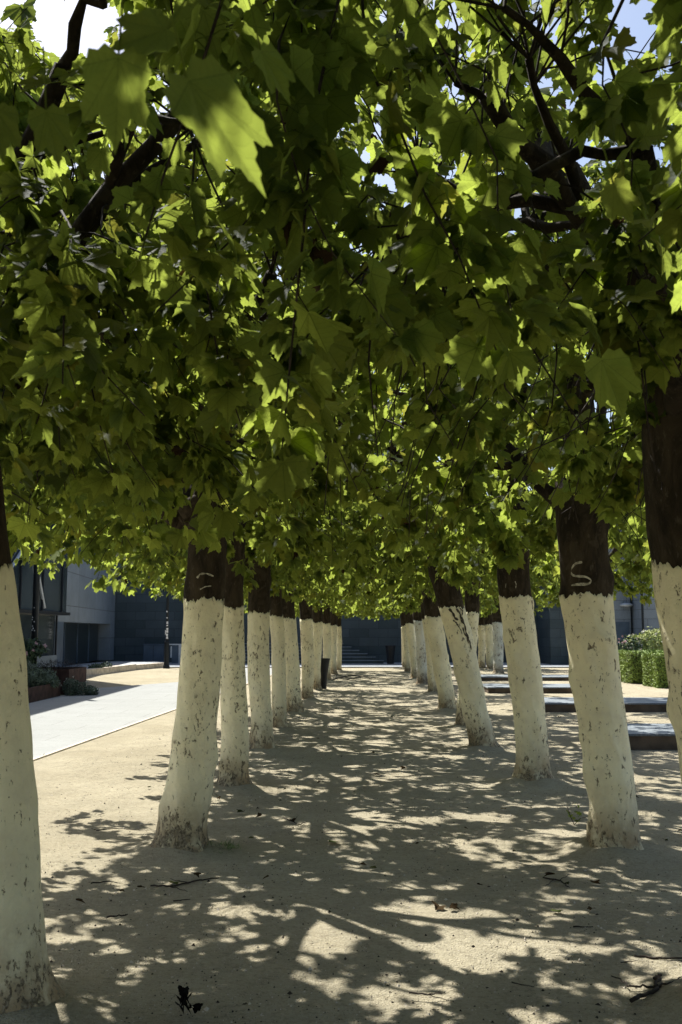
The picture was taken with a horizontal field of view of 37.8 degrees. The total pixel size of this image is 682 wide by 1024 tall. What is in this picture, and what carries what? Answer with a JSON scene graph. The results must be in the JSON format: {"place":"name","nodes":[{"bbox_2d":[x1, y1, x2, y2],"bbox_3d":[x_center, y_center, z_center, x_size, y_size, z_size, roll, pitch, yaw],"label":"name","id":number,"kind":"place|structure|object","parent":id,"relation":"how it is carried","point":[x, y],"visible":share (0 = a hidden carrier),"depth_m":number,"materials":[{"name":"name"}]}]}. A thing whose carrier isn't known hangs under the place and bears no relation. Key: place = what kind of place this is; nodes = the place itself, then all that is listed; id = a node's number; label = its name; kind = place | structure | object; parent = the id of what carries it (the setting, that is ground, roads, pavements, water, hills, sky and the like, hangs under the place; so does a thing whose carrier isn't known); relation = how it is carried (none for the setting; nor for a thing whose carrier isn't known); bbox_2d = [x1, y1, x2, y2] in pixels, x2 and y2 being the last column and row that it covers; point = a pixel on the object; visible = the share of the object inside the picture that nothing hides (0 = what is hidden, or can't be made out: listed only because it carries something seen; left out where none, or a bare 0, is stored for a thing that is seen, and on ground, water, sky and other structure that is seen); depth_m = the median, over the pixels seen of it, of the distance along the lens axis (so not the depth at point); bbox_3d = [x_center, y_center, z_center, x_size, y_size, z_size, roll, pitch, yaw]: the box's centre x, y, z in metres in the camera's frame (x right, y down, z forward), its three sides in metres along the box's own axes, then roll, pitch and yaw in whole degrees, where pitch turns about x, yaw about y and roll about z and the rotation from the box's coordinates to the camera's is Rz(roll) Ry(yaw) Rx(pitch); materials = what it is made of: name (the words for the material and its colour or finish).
{"place":"outdoors","nodes":[
{"label":"outdoors","id":0,"kind":"place"},
{"bbox_2d":[11,443,69,666],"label":"glass building","id":1,"kind":"structure","parent":0,"point":[52,597],"depth_m":32.27,"materials":[{"name":"glass"}]},
{"bbox_2d":[65,661,163,667],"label":"raised pavement","id":2,"kind":"structure","parent":0,"point":[114,663],"depth_m":42.26,"materials":[{"name":"grey concrete"}]},
{"bbox_2d":[53,560,115,666],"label":"concrete wing","id":3,"kind":"structure","parent":2,"relation":"on","point":[85,629],"depth_m":41.61,"materials":[{"name":"grey concrete"}]},
{"bbox_2d":[62,622,76,665],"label":"door","id":4,"kind":"structure","parent":3,"relation":"in","point":[69,635],"depth_m":40.03,"materials":[{"name":"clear glass"}]},
{"bbox_2d":[75,623,87,663],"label":"door","id":5,"kind":"structure","parent":3,"relation":"in","point":[82,628],"depth_m":42.74,"materials":[{"name":"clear glass"}]},
{"bbox_2d":[87,624,97,661],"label":"door","id":6,"kind":"structure","parent":3,"relation":"in","point":[92,649],"depth_m":45.52,"materials":[{"name":"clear glass"}]},
{"bbox_2d":[87,661,112,668],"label":"shrub","id":7,"kind":"object","parent":2,"relation":"on","point":[99,665],"visible":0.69,"depth_m":36.27,"materials":[{"name":"green plant"}]},
{"bbox_2d":[29,668,271,757],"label":"path","id":8,"kind":"structure","parent":0,"point":[59,722],"depth_m":19.27,"materials":[{"name":"grey concrete"}]},
{"bbox_2d":[143,644,163,661],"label":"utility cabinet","id":9,"kind":"object","parent":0,"point":[153,652],"visible":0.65,"depth_m":47.04,"materials":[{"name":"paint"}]},
{"bbox_2d":[79,662,568,667],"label":"pavement","id":10,"kind":"structure","parent":0,"point":[383,665],"depth_m":44.19,"materials":[{"name":"grey concrete"}]},
{"bbox_2d":[169,644,180,663],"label":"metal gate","id":11,"kind":"structure","parent":10,"relation":"on","point":[175,652],"depth_m":46.03,"materials":[{"name":"grey metal"}]},
{"bbox_2d":[72,540,537,661],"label":"slate wall","id":12,"kind":"structure","parent":10,"relation":"on","point":[140,619],"depth_m":48.67,"materials":[{"name":"grey stone"}]},
{"bbox_2d":[244,640,383,663],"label":"stone steps","id":13,"kind":"structure","parent":10,"relation":"on","point":[349,656],"depth_m":47.24,"materials":[{"name":"stone"}]},
{"bbox_2d":[360,610,403,666],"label":"plane tree","id":14,"kind":"object","parent":10,"relation":"on","point":[402,644],"visible":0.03,"depth_m":42.88,"materials":[{"name":"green plant"}]},
{"bbox_2d":[385,645,395,663],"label":"litter bin","id":15,"kind":"object","parent":10,"relation":"on","point":[390,651],"visible":0.98,"depth_m":46.20,"materials":[{"name":"black plastic"}]},
{"bbox_2d":[537,525,659,664],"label":"stone building","id":16,"kind":"structure","parent":10,"relation":"on","point":[634,615],"depth_m":45.51,"materials":[{"name":"stone"}]},
{"bbox_2d":[615,622,629,647],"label":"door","id":17,"kind":"structure","parent":16,"relation":"in","point":[622,628],"depth_m":45.18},
{"bbox_2d":[0,667,681,1023],"bbox_3d":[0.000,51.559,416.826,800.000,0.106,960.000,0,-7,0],"label":"ground","id":18,"kind":"structure","parent":0,"point":[95,994],"depth_m":6.30,"materials":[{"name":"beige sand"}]},
{"bbox_2d":[31,540,40,668],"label":"steel column","id":19,"kind":"structure","parent":18,"relation":"on","point":[35,603],"depth_m":26.34,"materials":[{"name":"metal"}]},
{"bbox_2d":[28,683,60,702],"bbox_3d":[-7.675,3.860,20.587,1.850,0.340,6.800,0,-7,0],"label":"steel planter","id":20,"kind":"object","parent":18,"relation":"on","point":[41,692],"visible":0.36,"depth_m":22.52,"materials":[{"name":"metal"}]},
{"bbox_2d":[23,637,49,667],"bbox_3d":[-7.745,3.588,24.036,1.249,1.159,0.998,7,-9,-44],"label":"rose bush","id":21,"kind":"object","parent":20,"relation":"on","point":[33,651],"visible":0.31,"depth_m":24.01,"materials":[{"name":"green plant"}]},
{"bbox_2d":[27,659,61,688],"bbox_3d":[-7.230,3.754,22.943,1.147,0.739,2.098,-1,-7,12],"label":"rosemary shrub","id":22,"kind":"object","parent":20,"relation":"in","point":[37,677],"visible":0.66,"depth_m":23.03,"materials":[{"name":"green plant"}]},
{"bbox_2d":[27,667,86,694],"bbox_3d":[-7.660,4.299,25.419,1.880,0.620,1.700,0,-7,0],"label":"steel planter","id":23,"kind":"object","parent":18,"relation":"on","point":[78,674],"visible":0.22,"depth_m":24.83,"materials":[{"name":"metal"}]},
{"bbox_2d":[30,659,84,668],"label":"wiry plant","id":24,"kind":"object","parent":23,"relation":"in","point":[52,666],"visible":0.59,"depth_m":25.38,"materials":[{"name":"green plant"}]},
{"bbox_2d":[61,676,99,695],"bbox_3d":[-6.344,4.244,24.230,0.924,0.527,0.573,5,-8,-34],"label":"trailing shrub","id":25,"kind":"object","parent":18,"relation":"on","point":[88,690],"visible":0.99,"depth_m":24.12,"materials":[{"name":"green plant"}]},
{"bbox_2d":[91,881,117,883],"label":"twig","id":26,"kind":"object","parent":18,"relation":"on","point":[103,881],"visible":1,"depth_m":6.16,"materials":[{"name":"brown wood"}]},
{"bbox_2d":[96,828,135,830],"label":"twig","id":27,"kind":"object","parent":18,"relation":"on","point":[114,828],"visible":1,"depth_m":7.81,"materials":[{"name":"brown wood"}]},
{"bbox_2d":[106,914,127,917],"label":"twig","id":28,"kind":"object","parent":18,"relation":"on","point":[115,915],"visible":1,"depth_m":5.43,"materials":[{"name":"brown wood"}]},
{"bbox_2d":[86,663,163,676],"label":"kerb","id":29,"kind":"structure","parent":18,"relation":"on","point":[109,670],"depth_m":38.37,"materials":[{"name":"stone"}]},
{"bbox_2d":[33,675,271,760],"bbox_3d":[-3.236,4.101,21.160,0.060,0.038,43.062,0,-7,3],"label":"path edging","id":30,"kind":"object","parent":18,"relation":"on","point":[80,742],"depth_m":14.62,"materials":[{"name":"stone"}]},
{"bbox_2d":[163,591,169,668],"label":"lamp post","id":31,"kind":"object","parent":18,"relation":"on","point":[166,656],"visible":0.61,"depth_m":42.10,"materials":[{"name":"metal"}]},
{"bbox_2d":[0,0,345,1013],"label":"plane tree","id":32,"kind":"object","parent":18,"relation":"on","point":[124,424],"visible":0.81,"depth_m":3.96,"materials":[{"name":"green plant"}]},
{"bbox_2d":[150,877,218,891],"bbox_3d":[-0.969,2.288,6.161,0.281,0.017,0.364,-3,-8,24],"label":"twig","id":33,"kind":"object","parent":18,"relation":"on","point":[171,886],"visible":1,"depth_m":6.10,"materials":[{"name":"brown wood"}]},
{"bbox_2d":[175,985,202,1013],"bbox_3d":[-0.637,1.980,4.027,0.095,0.114,0.166,5,-9,-36],"label":"leaf clump","id":34,"kind":"object","parent":18,"relation":"on","point":[183,994],"visible":1,"depth_m":4.02,"materials":[{"name":"black plant"}]},
{"bbox_2d":[14,308,383,786],"bbox_3d":[-1.456,0.265,10.332,3.963,5.155,3.965,0,-7,0],"label":"plane tree","id":35,"kind":"object","parent":18,"relation":"on","point":[233,766],"visible":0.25,"depth_m":10.02,"materials":[{"name":"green plant"}]},
{"bbox_2d":[3,97,411,852],"bbox_3d":[-1.203,-0.043,7.533,3.732,5.101,3.715,0,-7,0],"label":"plane tree","id":36,"kind":"object","parent":18,"relation":"on","point":[185,801],"visible":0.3,"depth_m":7.16,"materials":[{"name":"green plant"}]},
{"bbox_2d":[207,838,241,852],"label":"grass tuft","id":37,"kind":"object","parent":18,"relation":"on","point":[231,844],"visible":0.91,"depth_m":7.14,"materials":[{"name":"plant"}]},
{"bbox_2d":[84,385,375,748],"bbox_3d":[-1.393,0.643,13.348,3.724,5.124,3.772,0,-7,0],"label":"plane tree","id":38,"kind":"object","parent":18,"relation":"on","point":[258,584],"visible":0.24,"depth_m":13.03,"materials":[{"name":"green plant"}]},
{"bbox_2d":[151,479,371,727],"bbox_3d":[-1.258,1.010,16.182,3.741,5.071,3.740,1,-7,-11],"label":"plane tree","id":39,"kind":"object","parent":18,"relation":"on","point":[278,649],"visible":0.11,"depth_m":15.96,"materials":[{"name":"white paint"}]},
{"bbox_2d":[243,480,368,712],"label":"plane tree","id":40,"kind":"object","parent":18,"relation":"on","point":[294,702],"visible":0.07,"depth_m":19.00,"materials":[{"name":"white paint"}]},
{"bbox_2d":[244,517,369,698],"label":"plane tree","id":41,"kind":"object","parent":18,"relation":"on","point":[307,641],"visible":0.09,"depth_m":22.75,"materials":[{"name":"white paint"}]},
{"bbox_2d":[244,586,376,689],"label":"plane tree","id":42,"kind":"object","parent":18,"relation":"on","point":[317,624],"visible":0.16,"depth_m":26.68,"materials":[{"name":"white paint"}]},
{"bbox_2d":[0,0,642,506],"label":"plane tree","id":43,"kind":"object","parent":18,"relation":"on","point":[306,56],"visible":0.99,"depth_m":2.61,"materials":[{"name":"green plant"}]},
{"bbox_2d":[320,658,329,688],"bbox_3d":[-0.474,4.376,26.938,0.324,0.830,0.319,4,-8,-17],"label":"litter bin","id":44,"kind":"object","parent":18,"relation":"on","point":[324,667],"visible":0.71,"depth_m":26.84,"materials":[{"name":"black plastic"}]},
{"bbox_2d":[295,601,372,679],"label":"plane tree","id":45,"kind":"object","parent":18,"relation":"on","point":[327,608],"visible":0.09,"depth_m":31.95,"materials":[{"name":"white paint"}]},
{"bbox_2d":[295,607,384,674],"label":"plane tree","id":46,"kind":"object","parent":18,"relation":"on","point":[333,621],"visible":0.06,"depth_m":36.12,"materials":[{"name":"white paint"}]},
{"bbox_2d":[332,673,374,679],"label":"twig","id":47,"kind":"object","parent":18,"relation":"on","point":[350,675],"visible":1,"depth_m":33.50,"materials":[{"name":"brown wood"}]},
{"bbox_2d":[336,607,379,669],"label":"plane tree","id":48,"kind":"object","parent":18,"relation":"on","point":[339,651],"visible":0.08,"depth_m":39.74,"materials":[{"name":"white paint"}]},
{"bbox_2d":[360,609,410,671],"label":"plane tree","id":49,"kind":"object","parent":18,"relation":"on","point":[407,666],"visible":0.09,"depth_m":38.11,"materials":[{"name":"white paint"}]},
{"bbox_2d":[358,604,416,677],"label":"plane tree","id":50,"kind":"object","parent":18,"relation":"on","point":[410,632],"visible":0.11,"depth_m":33.10,"materials":[{"name":"white paint"}]},
{"bbox_2d":[359,531,427,683],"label":"plane tree","id":51,"kind":"object","parent":18,"relation":"on","point":[421,658],"visible":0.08,"depth_m":29.53,"materials":[{"name":"white paint"}]},
{"bbox_2d":[409,991,448,1000],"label":"twig","id":52,"kind":"object","parent":18,"relation":"on","point":[430,994],"visible":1,"depth_m":4.26,"materials":[{"name":"brown wood"}]},
{"bbox_2d":[361,499,497,691],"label":"plane tree","id":53,"kind":"object","parent":18,"relation":"on","point":[415,603],"visible":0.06,"depth_m":25.30,"materials":[{"name":"white paint"}]},
{"bbox_2d":[307,369,559,746],"bbox_3d":[1.322,0.651,13.632,3.835,5.175,3.931,0,-7,0],"label":"plane tree","id":54,"kind":"object","parent":18,"relation":"on","point":[466,669],"visible":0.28,"depth_m":13.28,"materials":[{"name":"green plant"}]},
{"bbox_2d":[340,461,533,708],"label":"plane tree","id":55,"kind":"object","parent":18,"relation":"on","point":[439,654],"visible":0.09,"depth_m":19.70,"materials":[{"name":"white paint"}]},
{"bbox_2d":[432,901,445,909],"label":"fallen leaf","id":56,"kind":"object","parent":18,"relation":"on","point":[437,906],"visible":1,"depth_m":5.58,"materials":[{"name":"brown plant"}]},
{"bbox_2d":[449,903,458,909],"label":"fallen leaf","id":57,"kind":"object","parent":18,"relation":"on","point":[453,906],"visible":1,"depth_m":5.56,"materials":[{"name":"brown plant"}]},
{"bbox_2d":[230,0,681,783],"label":"plane tree","id":58,"kind":"object","parent":18,"relation":"on","point":[620,292],"visible":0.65,"depth_m":3.91,"materials":[{"name":"green plant"}]},
{"bbox_2d":[374,452,559,725],"bbox_3d":[2.125,1.052,16.474,3.662,5.057,3.568,-1,-7,10],"label":"plane tree","id":59,"kind":"object","parent":18,"relation":"on","point":[472,605],"visible":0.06,"depth_m":16.32,"materials":[{"name":"green plant"}]},
{"bbox_2d":[478,613,485,667],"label":"plane tree","id":60,"kind":"object","parent":18,"relation":"on","point":[481,644],"visible":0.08,"depth_m":42.20,"materials":[{"name":"white paint"}]},
{"bbox_2d":[479,607,492,668],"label":"plane tree","id":61,"kind":"object","parent":18,"relation":"on","point":[489,640],"visible":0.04,"depth_m":40.93,"materials":[{"name":"white paint"}]},
{"bbox_2d":[343,344,652,780],"bbox_3d":[1.895,0.331,10.665,3.820,5.105,3.662,0,-7,0],"label":"plane tree","id":62,"kind":"object","parent":18,"relation":"on","point":[516,603],"visible":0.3,"depth_m":10.32,"materials":[{"name":"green plant"}]},
{"bbox_2d":[339,123,675,849],"bbox_3d":[1.808,-0.059,7.418,3.836,5.105,3.622,0,-7,0],"label":"plane tree","id":63,"kind":"object","parent":18,"relation":"on","point":[587,581],"visible":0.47,"depth_m":7.10,"materials":[{"name":"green plant"}]},
{"bbox_2d":[479,583,544,673],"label":"plane tree","id":64,"kind":"object","parent":18,"relation":"on","point":[498,645],"visible":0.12,"depth_m":36.60,"materials":[{"name":"white paint"}]},
{"bbox_2d":[481,675,568,680],"bbox_3d":[6.262,5.384,32.251,3.984,0.154,1.700,0,-7,0],"label":"stone ledge","id":65,"kind":"object","parent":18,"relation":"on","point":[505,678],"depth_m":31.43,"materials":[{"name":"stone"}]},
{"bbox_2d":[483,684,571,692],"bbox_3d":[5.392,4.608,25.915,3.394,0.185,1.700,0,-7,0],"label":"stone ledge","id":66,"kind":"object","parent":18,"relation":"on","point":[547,688],"visible":0.41,"depth_m":25.10,"materials":[{"name":"stone"}]},
{"bbox_2d":[543,875,568,886],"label":"twig","id":67,"kind":"object","parent":18,"relation":"on","point":[552,879],"visible":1,"depth_m":6.22,"materials":[{"name":"brown wood"}]},
{"bbox_2d":[566,803,585,824],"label":"sprouting twig","id":68,"kind":"object","parent":18,"relation":"on","point":[579,813],"visible":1,"depth_m":7.99,"materials":[{"name":"green plant"}]},
{"bbox_2d":[526,488,654,607],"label":"plane tree","id":69,"kind":"object","parent":18,"relation":"on","point":[620,585],"visible":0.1,"depth_m":21.36,"materials":[{"name":"green plant"}]},
{"bbox_2d":[544,697,667,711],"bbox_3d":[5.582,3.900,20.092,3.600,0.203,1.700,0,-7,0],"label":"stone ledge","id":70,"kind":"object","parent":18,"relation":"on","point":[631,704],"visible":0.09,"depth_m":19.28,"materials":[{"name":"stone"}]},
{"bbox_2d":[617,635,642,650],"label":"flowering shrub","id":71,"kind":"object","parent":18,"relation":"on","point":[623,642],"visible":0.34,"depth_m":33.16,"materials":[{"name":"green plant"}]},
{"bbox_2d":[618,648,663,683],"bbox_3d":[10.112,4.784,30.945,3.162,1.061,2.752,0,-7,0],"label":"box hedge","id":72,"kind":"object","parent":18,"relation":"on","point":[631,666],"visible":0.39,"depth_m":29.81,"materials":[{"name":"green plant"}]},
{"bbox_2d":[623,628,662,650],"bbox_3d":[10.583,4.644,33.568,2.372,1.892,1.240,0,-7,0],"label":"flowering shrub","id":73,"kind":"object","parent":18,"relation":"on","point":[646,642],"visible":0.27,"depth_m":33.38,"materials":[{"name":"green plant"}]},
{"bbox_2d":[611,973,681,1002],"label":"twig","id":74,"kind":"object","parent":18,"relation":"on","point":[656,987],"visible":1,"depth_m":4.33,"materials":[{"name":"brown wood"}]},
{"bbox_2d":[627,723,677,749],"bbox_3d":[5.520,3.128,13.827,3.900,0.242,1.500,0,-7,0],"label":"stone ledge","id":75,"kind":"object","parent":18,"relation":"on","point":[652,736],"depth_m":13.11,"materials":[{"name":"stone"}]},
{"bbox_2d":[641,651,668,687],"bbox_3d":[10.157,4.441,28.073,3.051,1.059,1.572,0,-7,0],"label":"box hedge","id":76,"kind":"object","parent":18,"relation":"on","point":[654,672],"visible":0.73,"depth_m":27.64,"materials":[{"name":"green plant"}]},
{"bbox_2d":[629,0,681,313],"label":"plane tree","id":77,"kind":"object","parent":18,"relation":"on","point":[660,97],"visible":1,"depth_m":2.42,"materials":[{"name":"green plant"}]},
{"bbox_2d":[634,954,681,958],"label":"twig","id":78,"kind":"object","parent":18,"relation":"on","point":[645,956],"visible":1,"depth_m":4.72,"materials":[{"name":"brown wood"}]},
{"bbox_2d":[0,0,681,495],"label":"sky","id":79,"kind":"structure","parent":0,"point":[53,17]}
]}

